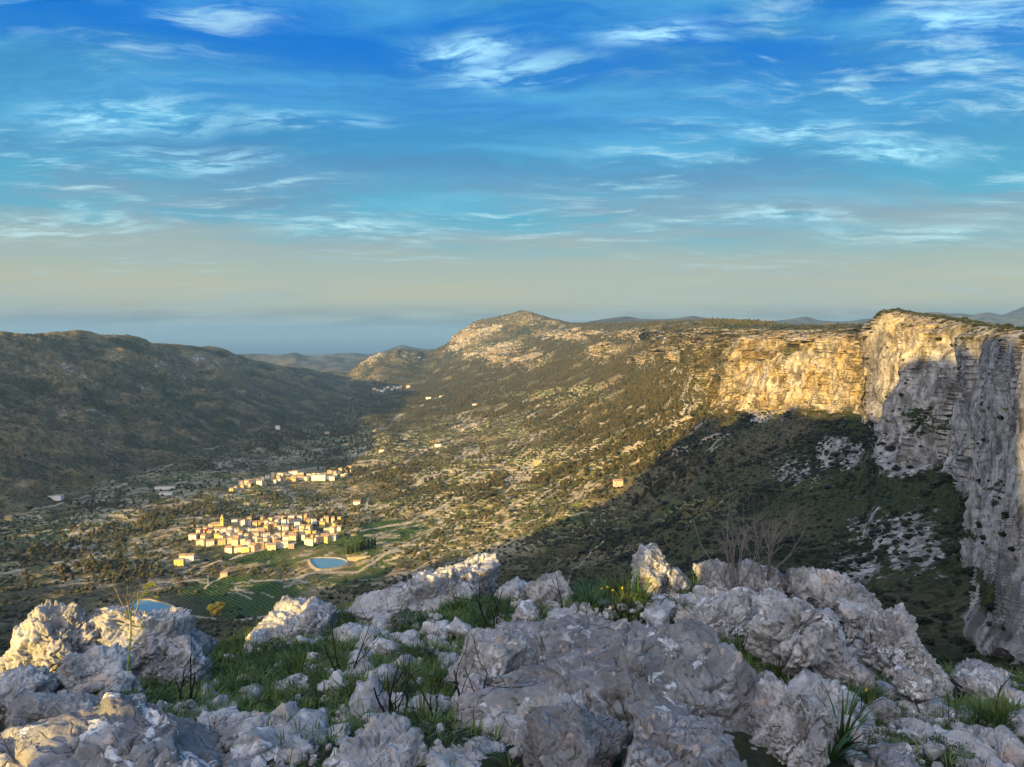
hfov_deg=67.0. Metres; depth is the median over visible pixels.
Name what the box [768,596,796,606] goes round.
boulder
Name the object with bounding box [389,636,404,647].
shrub
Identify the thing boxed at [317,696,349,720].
shrub
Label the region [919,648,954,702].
boulder
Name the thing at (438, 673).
grass tuft
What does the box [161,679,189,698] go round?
grass tuft
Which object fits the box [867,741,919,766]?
stone
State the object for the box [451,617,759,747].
boulder
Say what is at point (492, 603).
shrub
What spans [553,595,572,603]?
shrub
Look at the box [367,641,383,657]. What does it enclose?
stone
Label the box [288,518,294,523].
house
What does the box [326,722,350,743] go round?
stone
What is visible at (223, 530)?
house
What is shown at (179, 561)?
house
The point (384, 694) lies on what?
stone
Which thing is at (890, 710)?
stone
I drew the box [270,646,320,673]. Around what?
grass tuft
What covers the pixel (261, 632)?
boulder
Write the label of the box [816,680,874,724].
stone
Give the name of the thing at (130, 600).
bare shrub
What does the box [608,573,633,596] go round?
strap leaf plant
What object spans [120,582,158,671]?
flowering stalk
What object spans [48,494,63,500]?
house
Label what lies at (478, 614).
strap leaf plant
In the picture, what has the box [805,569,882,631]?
boulder
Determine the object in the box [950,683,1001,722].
grass tuft
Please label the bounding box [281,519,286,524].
house
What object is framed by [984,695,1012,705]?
shrub
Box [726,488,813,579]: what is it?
bare shrub
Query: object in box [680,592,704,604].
stone
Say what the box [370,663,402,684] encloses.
stone
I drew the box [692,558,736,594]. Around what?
boulder
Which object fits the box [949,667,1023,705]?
boulder
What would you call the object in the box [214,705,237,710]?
stone
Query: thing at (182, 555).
house
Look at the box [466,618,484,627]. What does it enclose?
shrub
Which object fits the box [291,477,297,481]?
house
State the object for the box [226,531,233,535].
house
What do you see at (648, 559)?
boulder
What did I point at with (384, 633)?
stone
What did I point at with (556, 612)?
stone
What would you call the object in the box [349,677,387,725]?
stone
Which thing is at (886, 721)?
stone
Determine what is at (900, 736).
shrub
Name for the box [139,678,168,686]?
shrub
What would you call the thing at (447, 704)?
stone
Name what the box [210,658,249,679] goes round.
grass tuft
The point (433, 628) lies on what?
stone
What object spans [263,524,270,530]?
house
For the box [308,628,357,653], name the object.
grass tuft
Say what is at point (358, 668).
stone
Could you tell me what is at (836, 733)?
stone
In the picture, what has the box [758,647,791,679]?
grass tuft
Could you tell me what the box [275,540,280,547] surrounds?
house
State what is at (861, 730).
stone
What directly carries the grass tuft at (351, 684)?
on the ground at (750, 752)
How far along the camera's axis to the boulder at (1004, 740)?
4.03 m
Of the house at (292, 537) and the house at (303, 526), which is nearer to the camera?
the house at (292, 537)
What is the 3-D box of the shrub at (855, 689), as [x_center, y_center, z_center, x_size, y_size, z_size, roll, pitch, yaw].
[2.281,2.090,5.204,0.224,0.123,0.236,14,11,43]
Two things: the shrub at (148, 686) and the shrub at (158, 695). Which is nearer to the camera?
the shrub at (158, 695)
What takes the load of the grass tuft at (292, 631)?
on the ground at (750, 752)
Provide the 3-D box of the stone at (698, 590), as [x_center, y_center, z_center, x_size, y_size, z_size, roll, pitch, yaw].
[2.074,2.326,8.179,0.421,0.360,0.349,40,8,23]
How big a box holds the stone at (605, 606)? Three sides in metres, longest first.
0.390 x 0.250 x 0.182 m
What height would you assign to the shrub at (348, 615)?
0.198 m
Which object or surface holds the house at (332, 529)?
on the ground at (814, 389)
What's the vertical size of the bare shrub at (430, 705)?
0.885 m
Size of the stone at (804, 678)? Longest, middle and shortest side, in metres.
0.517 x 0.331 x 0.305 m
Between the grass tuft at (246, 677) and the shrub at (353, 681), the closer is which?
the shrub at (353, 681)
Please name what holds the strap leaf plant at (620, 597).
on the ground at (750, 752)
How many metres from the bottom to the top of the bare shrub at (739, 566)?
1.468 m
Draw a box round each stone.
[174,702,197,717]
[194,705,209,719]
[197,683,214,698]
[197,708,238,728]
[207,694,228,707]
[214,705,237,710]
[217,711,250,737]
[220,715,269,737]
[222,736,237,751]
[227,721,242,735]
[229,731,273,756]
[237,692,261,706]
[239,683,264,699]
[249,725,281,760]
[250,711,266,716]
[266,715,276,726]
[267,701,299,720]
[270,719,288,724]
[273,673,312,695]
[275,721,299,738]
[291,708,328,741]
[296,635,317,644]
[304,724,324,745]
[317,680,354,691]
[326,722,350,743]
[328,622,370,646]
[329,669,343,695]
[332,704,349,723]
[344,649,373,671]
[348,660,374,679]
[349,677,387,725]
[355,625,381,650]
[360,710,391,723]
[366,669,392,680]
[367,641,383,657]
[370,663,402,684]
[371,611,397,629]
[372,637,400,652]
[376,628,387,634]
[376,631,389,638]
[382,691,408,708]
[388,632,400,637]
[390,654,413,668]
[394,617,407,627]
[397,629,419,643]
[397,693,449,718]
[419,621,450,641]
[425,619,449,636]
[426,634,449,646]
[437,652,460,665]
[440,700,453,718]
[445,616,472,640]
[542,599,563,608]
[547,607,576,617]
[557,592,570,606]
[578,602,592,612]
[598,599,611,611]
[644,593,675,625]
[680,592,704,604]
[692,585,716,596]
[787,669,830,693]
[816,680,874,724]
[822,707,866,742]
[833,725,844,741]
[860,664,882,681]
[861,758,875,766]
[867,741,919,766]
[869,696,901,721]
[876,680,898,698]
[879,707,901,726]
[896,700,936,726]
[932,698,958,716]
[934,710,961,727]
[939,726,1003,766]
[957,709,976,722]
[976,739,999,758]
[1005,708,1023,726]
[1008,718,1023,741]
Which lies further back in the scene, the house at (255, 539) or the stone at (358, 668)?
the house at (255, 539)
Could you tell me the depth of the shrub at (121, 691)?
4.89 m
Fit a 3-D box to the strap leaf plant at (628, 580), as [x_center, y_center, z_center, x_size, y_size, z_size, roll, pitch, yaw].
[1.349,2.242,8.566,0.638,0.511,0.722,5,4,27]
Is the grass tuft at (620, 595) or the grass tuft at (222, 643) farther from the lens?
the grass tuft at (222, 643)
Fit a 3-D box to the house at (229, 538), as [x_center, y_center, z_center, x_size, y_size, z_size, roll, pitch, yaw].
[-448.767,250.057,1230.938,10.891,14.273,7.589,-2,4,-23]
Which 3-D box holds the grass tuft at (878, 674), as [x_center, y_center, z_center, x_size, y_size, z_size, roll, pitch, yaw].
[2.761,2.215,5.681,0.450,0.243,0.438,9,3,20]
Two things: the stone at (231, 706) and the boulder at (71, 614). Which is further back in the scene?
the boulder at (71, 614)
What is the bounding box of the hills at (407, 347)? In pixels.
[370,345,432,354]
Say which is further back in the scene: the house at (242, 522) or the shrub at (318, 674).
the house at (242, 522)
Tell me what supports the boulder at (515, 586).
on the ground at (750, 752)
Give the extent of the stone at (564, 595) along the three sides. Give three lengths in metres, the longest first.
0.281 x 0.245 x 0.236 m
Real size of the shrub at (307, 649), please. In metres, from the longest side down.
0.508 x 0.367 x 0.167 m
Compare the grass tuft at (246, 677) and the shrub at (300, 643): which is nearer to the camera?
the grass tuft at (246, 677)
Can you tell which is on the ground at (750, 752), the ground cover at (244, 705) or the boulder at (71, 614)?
the ground cover at (244, 705)
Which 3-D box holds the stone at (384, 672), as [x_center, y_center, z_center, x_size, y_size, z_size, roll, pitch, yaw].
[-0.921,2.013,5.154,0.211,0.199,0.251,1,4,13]
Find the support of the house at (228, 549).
on the ground at (814, 389)
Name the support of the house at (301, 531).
on the ground at (814, 389)
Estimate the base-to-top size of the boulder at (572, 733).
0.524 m
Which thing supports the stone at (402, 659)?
on the ground at (750, 752)
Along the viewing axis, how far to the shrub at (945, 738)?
3.81 m
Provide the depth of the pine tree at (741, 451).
1008.49 m
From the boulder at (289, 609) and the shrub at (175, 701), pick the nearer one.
the shrub at (175, 701)
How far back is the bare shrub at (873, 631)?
6.04 m
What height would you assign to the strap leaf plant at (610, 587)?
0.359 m
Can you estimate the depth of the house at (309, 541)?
1194.47 m
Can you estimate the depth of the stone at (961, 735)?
3.85 m
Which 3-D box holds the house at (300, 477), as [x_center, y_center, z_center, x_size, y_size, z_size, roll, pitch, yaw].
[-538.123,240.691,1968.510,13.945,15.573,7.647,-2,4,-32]
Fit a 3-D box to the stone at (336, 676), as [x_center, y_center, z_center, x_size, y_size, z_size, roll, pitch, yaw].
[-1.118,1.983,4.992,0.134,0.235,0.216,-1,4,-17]
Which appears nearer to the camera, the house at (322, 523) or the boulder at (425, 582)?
the boulder at (425, 582)
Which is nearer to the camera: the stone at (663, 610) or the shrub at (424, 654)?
the shrub at (424, 654)
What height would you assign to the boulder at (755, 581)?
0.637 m
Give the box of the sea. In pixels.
[131,335,451,353]
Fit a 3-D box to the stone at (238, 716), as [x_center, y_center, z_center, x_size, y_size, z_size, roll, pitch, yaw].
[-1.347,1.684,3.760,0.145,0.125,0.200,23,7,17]
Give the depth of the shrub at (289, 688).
5.46 m
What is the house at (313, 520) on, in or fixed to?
on the ground at (814, 389)
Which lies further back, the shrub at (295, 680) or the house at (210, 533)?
the house at (210, 533)
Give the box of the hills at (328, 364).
[242,353,368,371]
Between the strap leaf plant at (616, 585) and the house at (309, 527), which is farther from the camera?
the house at (309, 527)
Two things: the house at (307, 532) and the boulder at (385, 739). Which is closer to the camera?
the boulder at (385, 739)
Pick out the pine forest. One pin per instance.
(609, 370)
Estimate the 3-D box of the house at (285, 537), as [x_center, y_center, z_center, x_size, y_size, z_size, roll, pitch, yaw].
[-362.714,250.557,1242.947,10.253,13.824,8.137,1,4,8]
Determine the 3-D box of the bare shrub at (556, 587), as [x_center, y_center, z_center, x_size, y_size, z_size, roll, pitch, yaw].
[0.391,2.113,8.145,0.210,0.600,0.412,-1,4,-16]
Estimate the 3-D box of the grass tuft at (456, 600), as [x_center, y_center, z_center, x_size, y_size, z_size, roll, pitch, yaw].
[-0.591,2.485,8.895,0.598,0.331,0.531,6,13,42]
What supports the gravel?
on the ground at (750, 752)
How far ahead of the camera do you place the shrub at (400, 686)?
4.96 m
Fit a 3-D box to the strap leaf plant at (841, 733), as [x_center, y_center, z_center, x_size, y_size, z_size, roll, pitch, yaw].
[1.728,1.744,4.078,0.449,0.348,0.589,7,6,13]
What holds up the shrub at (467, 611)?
on the ground at (750, 752)
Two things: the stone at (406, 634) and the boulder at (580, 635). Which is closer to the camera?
the boulder at (580, 635)
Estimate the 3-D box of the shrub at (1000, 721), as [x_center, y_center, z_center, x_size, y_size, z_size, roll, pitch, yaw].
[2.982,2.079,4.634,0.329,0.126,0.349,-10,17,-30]
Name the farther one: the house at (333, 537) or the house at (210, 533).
the house at (210, 533)
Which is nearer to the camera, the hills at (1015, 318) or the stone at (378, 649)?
the stone at (378, 649)
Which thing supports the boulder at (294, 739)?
on the ground at (750, 752)
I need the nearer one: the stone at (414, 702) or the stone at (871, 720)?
the stone at (414, 702)
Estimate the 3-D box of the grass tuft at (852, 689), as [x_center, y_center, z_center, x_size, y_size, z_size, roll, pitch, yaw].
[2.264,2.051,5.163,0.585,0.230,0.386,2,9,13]
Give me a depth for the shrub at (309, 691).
5.01 m
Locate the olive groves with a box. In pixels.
[0,390,678,644]
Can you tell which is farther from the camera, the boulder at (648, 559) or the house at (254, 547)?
the house at (254, 547)
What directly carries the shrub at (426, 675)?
on the ground at (750, 752)
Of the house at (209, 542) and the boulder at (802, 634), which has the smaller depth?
the boulder at (802, 634)
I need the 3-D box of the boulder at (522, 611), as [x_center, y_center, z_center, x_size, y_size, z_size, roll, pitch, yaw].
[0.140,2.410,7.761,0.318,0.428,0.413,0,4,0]
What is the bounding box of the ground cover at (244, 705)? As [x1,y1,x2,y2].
[74,576,1023,766]
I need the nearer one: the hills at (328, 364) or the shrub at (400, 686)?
the shrub at (400, 686)
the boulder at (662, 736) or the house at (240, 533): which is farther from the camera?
the house at (240, 533)
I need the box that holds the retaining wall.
[347,556,369,561]
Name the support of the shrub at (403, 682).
on the ground at (750, 752)
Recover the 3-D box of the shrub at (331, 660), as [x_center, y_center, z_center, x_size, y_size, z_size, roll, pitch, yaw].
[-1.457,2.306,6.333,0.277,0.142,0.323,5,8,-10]
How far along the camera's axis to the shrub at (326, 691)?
4.90 m
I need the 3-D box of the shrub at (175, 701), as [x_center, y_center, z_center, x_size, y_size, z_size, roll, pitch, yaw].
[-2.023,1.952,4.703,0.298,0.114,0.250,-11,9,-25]
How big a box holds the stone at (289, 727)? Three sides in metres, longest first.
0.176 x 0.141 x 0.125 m
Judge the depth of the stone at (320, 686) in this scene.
4.98 m
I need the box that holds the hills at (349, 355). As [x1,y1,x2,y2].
[321,353,372,357]
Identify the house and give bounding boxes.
[4,515,13,521]
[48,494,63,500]
[154,486,175,489]
[159,491,173,495]
[174,558,185,565]
[179,553,187,557]
[185,553,194,561]
[188,533,196,539]
[196,528,202,534]
[199,538,205,545]
[200,534,207,538]
[206,529,215,537]
[206,539,213,546]
[214,533,220,537]
[217,538,226,544]
[220,527,226,533]
[220,571,228,577]
[224,545,232,553]
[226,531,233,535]
[226,536,233,543]
[231,522,237,527]
[231,537,239,545]
[236,545,242,551]
[238,531,242,537]
[239,519,245,525]
[239,538,246,544]
[241,545,249,552]
[244,533,250,538]
[246,519,250,525]
[248,542,258,551]
[251,530,258,537]
[253,535,258,542]
[256,480,262,485]
[256,527,264,531]
[257,541,263,548]
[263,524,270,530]
[263,532,269,537]
[263,537,269,541]
[267,542,276,549]
[270,522,277,529]
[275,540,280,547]
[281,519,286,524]
[281,540,287,547]
[282,525,288,530]
[282,535,288,540]
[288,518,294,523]
[288,534,296,541]
[288,543,293,548]
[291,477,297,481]
[294,521,300,527]
[298,475,303,479]
[299,524,305,528]
[299,528,305,534]
[304,530,311,534]
[304,537,313,545]
[306,524,313,529]
[311,474,325,480]
[311,518,316,524]
[316,535,324,543]
[319,521,325,527]
[324,515,328,522]
[324,535,330,543]
[329,526,335,532]
[330,533,336,540]
[335,525,342,531]
[353,500,360,504]
[534,460,541,465]
[613,479,622,487]
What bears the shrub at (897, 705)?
on the ground at (750, 752)
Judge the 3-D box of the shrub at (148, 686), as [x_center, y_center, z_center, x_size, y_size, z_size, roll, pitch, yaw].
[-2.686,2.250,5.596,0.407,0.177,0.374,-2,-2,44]
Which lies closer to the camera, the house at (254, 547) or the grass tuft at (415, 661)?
the grass tuft at (415, 661)
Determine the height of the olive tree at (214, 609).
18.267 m
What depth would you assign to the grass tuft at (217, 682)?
5.60 m
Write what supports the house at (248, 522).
on the ground at (814, 389)
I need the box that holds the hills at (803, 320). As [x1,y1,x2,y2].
[774,317,871,323]
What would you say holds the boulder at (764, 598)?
on the ground at (750, 752)
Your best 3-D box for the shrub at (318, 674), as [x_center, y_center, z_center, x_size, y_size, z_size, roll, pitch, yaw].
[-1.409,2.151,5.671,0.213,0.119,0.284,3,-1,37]
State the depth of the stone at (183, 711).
4.60 m
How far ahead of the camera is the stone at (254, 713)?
3.88 m
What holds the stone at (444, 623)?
on the ground at (750, 752)
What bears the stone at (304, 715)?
on the ground at (750, 752)
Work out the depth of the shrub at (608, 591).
8.59 m
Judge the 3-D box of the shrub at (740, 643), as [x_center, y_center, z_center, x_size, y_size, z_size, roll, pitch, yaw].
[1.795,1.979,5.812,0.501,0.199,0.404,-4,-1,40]
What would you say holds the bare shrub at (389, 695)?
on the ground at (750, 752)
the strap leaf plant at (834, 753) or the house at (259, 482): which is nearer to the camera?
the strap leaf plant at (834, 753)
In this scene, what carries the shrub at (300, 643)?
on the ground at (750, 752)
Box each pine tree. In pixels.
[55,563,70,575]
[73,561,80,566]
[84,562,92,571]
[120,564,127,571]
[669,485,675,492]
[738,449,744,455]
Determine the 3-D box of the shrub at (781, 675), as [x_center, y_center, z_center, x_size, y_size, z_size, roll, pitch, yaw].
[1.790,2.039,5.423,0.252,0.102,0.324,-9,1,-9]
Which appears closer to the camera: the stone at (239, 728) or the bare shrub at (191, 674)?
the stone at (239, 728)
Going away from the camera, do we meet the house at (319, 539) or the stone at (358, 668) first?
the stone at (358, 668)
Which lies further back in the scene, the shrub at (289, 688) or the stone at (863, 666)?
the stone at (863, 666)
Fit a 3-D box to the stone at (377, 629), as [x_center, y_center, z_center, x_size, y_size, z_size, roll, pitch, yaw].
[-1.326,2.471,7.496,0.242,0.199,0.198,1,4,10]
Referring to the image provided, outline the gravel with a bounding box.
[157,569,1018,766]
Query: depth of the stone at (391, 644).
7.13 m
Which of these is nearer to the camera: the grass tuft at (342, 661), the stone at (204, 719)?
the stone at (204, 719)
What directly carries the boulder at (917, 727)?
on the ground at (750, 752)
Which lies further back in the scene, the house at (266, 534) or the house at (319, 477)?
the house at (319, 477)
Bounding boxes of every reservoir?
[129,598,176,611]
[308,556,349,570]
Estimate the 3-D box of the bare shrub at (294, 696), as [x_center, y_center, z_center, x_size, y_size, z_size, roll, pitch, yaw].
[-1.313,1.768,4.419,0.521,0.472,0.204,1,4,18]
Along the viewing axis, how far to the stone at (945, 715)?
4.85 m
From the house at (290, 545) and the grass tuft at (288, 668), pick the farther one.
the house at (290, 545)
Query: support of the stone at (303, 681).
on the ground at (750, 752)
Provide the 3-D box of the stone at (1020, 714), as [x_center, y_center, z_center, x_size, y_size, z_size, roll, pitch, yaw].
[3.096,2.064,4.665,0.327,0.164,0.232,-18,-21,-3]
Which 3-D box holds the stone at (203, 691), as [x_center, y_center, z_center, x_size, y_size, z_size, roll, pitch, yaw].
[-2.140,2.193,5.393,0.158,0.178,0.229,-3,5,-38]
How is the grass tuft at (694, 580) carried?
on the ground at (750, 752)
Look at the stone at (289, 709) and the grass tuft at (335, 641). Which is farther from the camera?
the grass tuft at (335, 641)
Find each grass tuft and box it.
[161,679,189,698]
[163,667,206,687]
[196,673,242,691]
[208,633,238,656]
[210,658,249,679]
[213,656,272,693]
[232,618,271,641]
[239,676,295,711]
[245,680,284,708]
[268,622,324,642]
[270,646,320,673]
[278,640,314,674]
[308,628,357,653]
[311,625,356,652]
[314,652,392,702]
[322,647,367,670]
[337,650,412,674]
[339,665,415,697]
[374,650,424,681]
[385,632,442,660]
[386,681,455,733]
[421,663,447,682]
[441,586,483,612]
[496,591,527,604]
[571,583,601,599]
[585,590,611,607]
[593,576,631,597]
[608,582,642,611]
[685,571,703,592]
[719,626,743,653]
[723,623,764,659]
[726,636,748,656]
[747,649,762,669]
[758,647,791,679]
[824,671,891,703]
[852,680,886,703]
[866,667,892,683]
[900,707,941,727]
[936,685,990,708]
[948,689,1023,727]
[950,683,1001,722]
[959,678,1023,727]
[985,689,1023,721]
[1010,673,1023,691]
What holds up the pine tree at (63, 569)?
on the ground at (814, 389)
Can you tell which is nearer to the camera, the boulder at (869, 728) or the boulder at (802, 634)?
the boulder at (869, 728)
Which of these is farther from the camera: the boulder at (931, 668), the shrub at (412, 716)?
the boulder at (931, 668)
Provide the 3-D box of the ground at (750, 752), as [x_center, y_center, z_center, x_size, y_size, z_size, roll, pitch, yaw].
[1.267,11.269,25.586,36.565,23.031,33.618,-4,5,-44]
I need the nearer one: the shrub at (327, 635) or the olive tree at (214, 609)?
the shrub at (327, 635)
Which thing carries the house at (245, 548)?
on the ground at (814, 389)
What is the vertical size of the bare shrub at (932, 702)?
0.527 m
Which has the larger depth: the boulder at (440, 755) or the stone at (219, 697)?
the stone at (219, 697)
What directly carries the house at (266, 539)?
on the ground at (814, 389)
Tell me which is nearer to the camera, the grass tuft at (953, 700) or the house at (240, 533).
the grass tuft at (953, 700)
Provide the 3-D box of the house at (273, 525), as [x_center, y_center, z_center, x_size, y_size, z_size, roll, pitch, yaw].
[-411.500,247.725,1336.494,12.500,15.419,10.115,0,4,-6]
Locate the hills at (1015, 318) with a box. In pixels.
[928,307,1023,326]
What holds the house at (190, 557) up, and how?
on the ground at (814, 389)
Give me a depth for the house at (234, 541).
1220.60 m
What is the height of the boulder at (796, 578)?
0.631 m
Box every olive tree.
[206,604,221,616]
[215,601,224,608]
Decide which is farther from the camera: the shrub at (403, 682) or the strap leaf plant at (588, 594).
the strap leaf plant at (588, 594)
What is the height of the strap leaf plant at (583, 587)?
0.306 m
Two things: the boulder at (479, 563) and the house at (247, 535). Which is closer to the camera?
the boulder at (479, 563)
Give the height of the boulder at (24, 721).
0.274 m
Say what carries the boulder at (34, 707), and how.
on the ground at (750, 752)
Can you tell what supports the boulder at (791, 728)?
on the ground at (750, 752)
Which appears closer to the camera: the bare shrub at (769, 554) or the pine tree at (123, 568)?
the bare shrub at (769, 554)
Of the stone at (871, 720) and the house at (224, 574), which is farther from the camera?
the house at (224, 574)
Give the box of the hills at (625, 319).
[585,316,706,322]
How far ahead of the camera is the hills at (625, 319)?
7469.24 m
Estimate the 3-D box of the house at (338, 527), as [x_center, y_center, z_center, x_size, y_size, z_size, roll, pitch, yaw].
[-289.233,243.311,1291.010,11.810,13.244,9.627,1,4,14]
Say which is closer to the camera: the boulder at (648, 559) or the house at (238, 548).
the boulder at (648, 559)
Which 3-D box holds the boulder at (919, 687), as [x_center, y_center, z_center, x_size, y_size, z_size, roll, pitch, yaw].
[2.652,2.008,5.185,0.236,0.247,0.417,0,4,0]
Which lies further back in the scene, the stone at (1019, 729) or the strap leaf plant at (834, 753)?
the stone at (1019, 729)
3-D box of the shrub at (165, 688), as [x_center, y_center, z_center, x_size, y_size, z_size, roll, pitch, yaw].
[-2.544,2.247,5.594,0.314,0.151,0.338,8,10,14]
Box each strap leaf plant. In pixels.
[456,599,509,627]
[567,583,593,605]
[571,577,603,596]
[572,573,627,607]
[572,577,592,597]
[591,575,630,597]
[594,575,629,599]
[605,567,635,594]
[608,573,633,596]
[608,584,643,605]
[618,562,669,606]
[677,574,701,592]
[815,676,878,747]
[826,707,885,762]
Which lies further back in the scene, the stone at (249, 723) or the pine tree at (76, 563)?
the pine tree at (76, 563)
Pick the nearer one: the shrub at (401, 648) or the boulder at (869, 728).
the boulder at (869, 728)
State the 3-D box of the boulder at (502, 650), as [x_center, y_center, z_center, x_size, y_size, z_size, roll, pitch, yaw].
[-0.162,1.798,4.889,0.579,0.496,0.578,3,5,39]
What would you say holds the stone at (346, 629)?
on the ground at (750, 752)
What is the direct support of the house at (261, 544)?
on the ground at (814, 389)
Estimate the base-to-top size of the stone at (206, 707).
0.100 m
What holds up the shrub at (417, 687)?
on the ground at (750, 752)
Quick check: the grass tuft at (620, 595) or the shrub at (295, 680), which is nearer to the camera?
the shrub at (295, 680)
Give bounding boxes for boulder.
[0,599,100,677]
[0,664,58,724]
[0,692,224,766]
[4,714,31,729]
[5,689,102,728]
[54,642,134,694]
[62,601,80,624]
[86,605,216,678]
[97,670,144,697]
[136,632,211,686]
[220,731,318,766]
[243,628,269,653]
[249,595,336,644]
[334,712,428,766]
[336,580,475,624]
[395,568,458,610]
[425,735,505,766]
[436,552,500,601]
[446,627,532,689]
[450,673,486,716]
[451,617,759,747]
[462,613,645,670]
[475,689,590,755]
[494,576,527,601]
[512,599,540,621]
[522,699,629,766]
[525,570,573,608]
[542,656,598,693]
[621,705,747,766]
[630,542,671,596]
[663,567,692,593]
[663,591,685,606]
[673,586,757,644]
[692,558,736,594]
[735,558,788,596]
[743,597,860,683]
[746,670,838,766]
[748,586,787,610]
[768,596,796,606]
[784,565,838,607]
[801,678,852,713]
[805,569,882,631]
[836,596,881,643]
[840,653,879,697]
[848,602,936,681]
[851,722,919,749]
[889,665,936,701]
[891,695,936,718]
[894,717,953,760]
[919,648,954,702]
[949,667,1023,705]
[950,721,1023,766]
[951,657,1010,676]
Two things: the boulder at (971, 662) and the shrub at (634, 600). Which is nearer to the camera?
the boulder at (971, 662)
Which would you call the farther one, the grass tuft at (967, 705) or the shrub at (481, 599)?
the shrub at (481, 599)
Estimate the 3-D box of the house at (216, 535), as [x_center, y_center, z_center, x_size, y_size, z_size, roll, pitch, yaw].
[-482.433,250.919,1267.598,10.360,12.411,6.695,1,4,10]
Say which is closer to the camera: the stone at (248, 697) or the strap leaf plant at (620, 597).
the stone at (248, 697)
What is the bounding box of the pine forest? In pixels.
[0,310,786,580]
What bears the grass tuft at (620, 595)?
on the ground at (750, 752)
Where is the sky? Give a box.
[0,0,1023,334]
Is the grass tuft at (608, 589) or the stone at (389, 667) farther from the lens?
the grass tuft at (608, 589)
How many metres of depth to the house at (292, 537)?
1239.08 m
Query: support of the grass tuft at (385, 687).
on the ground at (750, 752)
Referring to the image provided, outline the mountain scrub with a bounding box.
[0,308,1023,674]
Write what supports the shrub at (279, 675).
on the ground at (750, 752)
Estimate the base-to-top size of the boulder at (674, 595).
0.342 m
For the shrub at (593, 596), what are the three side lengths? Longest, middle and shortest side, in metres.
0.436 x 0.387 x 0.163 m
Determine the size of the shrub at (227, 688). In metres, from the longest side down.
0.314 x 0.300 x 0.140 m
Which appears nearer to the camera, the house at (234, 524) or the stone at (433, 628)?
the stone at (433, 628)
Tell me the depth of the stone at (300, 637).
7.67 m
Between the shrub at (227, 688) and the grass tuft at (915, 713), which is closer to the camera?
the grass tuft at (915, 713)
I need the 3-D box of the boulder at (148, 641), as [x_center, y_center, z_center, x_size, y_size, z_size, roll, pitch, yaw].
[-3.103,2.167,6.409,1.076,0.778,0.865,0,4,0]
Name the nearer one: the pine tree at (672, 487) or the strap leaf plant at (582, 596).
the strap leaf plant at (582, 596)
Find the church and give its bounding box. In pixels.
[211,515,224,526]
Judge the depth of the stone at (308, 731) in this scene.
3.76 m
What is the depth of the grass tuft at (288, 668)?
6.31 m
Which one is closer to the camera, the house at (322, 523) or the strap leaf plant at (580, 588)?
the strap leaf plant at (580, 588)
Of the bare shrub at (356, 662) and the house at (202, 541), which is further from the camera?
the house at (202, 541)
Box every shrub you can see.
[101,569,155,618]
[108,689,139,693]
[122,690,151,699]
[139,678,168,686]
[143,682,161,696]
[144,689,173,703]
[145,683,184,695]
[146,691,174,702]
[167,658,199,701]
[169,694,204,710]
[190,632,217,699]
[201,670,237,683]
[216,682,234,694]
[217,661,251,673]
[218,638,242,653]
[230,689,248,703]
[233,679,261,693]
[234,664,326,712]
[249,634,291,662]
[251,662,269,673]
[260,669,293,687]
[265,657,291,675]
[269,690,316,709]
[271,655,308,672]
[277,681,303,695]
[281,671,315,692]
[290,639,322,658]
[291,639,313,648]
[295,681,321,708]
[296,661,330,684]
[301,583,391,670]
[309,668,329,685]
[311,646,346,670]
[312,680,354,702]
[316,629,336,649]
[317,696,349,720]
[321,620,344,635]
[322,656,346,667]
[332,676,363,696]
[335,607,358,626]
[335,610,356,627]
[339,682,355,698]
[365,630,397,649]
[370,628,430,714]
[374,610,546,723]
[382,643,420,662]
[386,677,415,699]
[387,605,430,632]
[388,704,434,738]
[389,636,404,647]
[390,673,417,692]
[400,682,433,696]
[410,648,435,667]
[416,672,432,684]
[435,565,523,627]
[460,604,484,620]
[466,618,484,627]
[468,595,507,616]
[469,594,498,608]
[545,563,562,606]
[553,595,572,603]
[569,595,604,612]
[596,583,619,597]
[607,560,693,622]
[621,587,652,610]
[694,460,831,589]
[719,580,779,667]
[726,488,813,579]
[726,636,761,666]
[755,664,787,681]
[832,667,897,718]
[847,684,864,701]
[859,602,906,647]
[863,724,929,762]
[873,671,892,684]
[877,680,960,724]
[895,703,927,719]
[919,731,984,763]
[958,660,1020,718]
[982,712,1023,744]
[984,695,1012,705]
[985,705,1023,723]
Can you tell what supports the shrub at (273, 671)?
on the ground at (750, 752)
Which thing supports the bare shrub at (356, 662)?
on the ground at (750, 752)
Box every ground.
[0,309,1023,675]
[0,604,1023,766]
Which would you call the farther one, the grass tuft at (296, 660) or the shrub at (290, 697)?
the grass tuft at (296, 660)
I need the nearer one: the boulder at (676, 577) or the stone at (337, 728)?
the stone at (337, 728)
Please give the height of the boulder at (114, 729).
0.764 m
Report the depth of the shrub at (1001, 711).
4.82 m
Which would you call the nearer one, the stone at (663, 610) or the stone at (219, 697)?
the stone at (219, 697)
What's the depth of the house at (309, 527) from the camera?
1332.14 m
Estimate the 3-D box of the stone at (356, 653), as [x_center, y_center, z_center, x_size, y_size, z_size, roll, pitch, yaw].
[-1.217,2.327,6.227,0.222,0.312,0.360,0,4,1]
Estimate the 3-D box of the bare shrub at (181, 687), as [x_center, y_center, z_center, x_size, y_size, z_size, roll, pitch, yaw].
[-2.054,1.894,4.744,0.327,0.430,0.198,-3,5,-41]
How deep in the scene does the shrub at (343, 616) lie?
9.02 m
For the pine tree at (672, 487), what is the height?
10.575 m

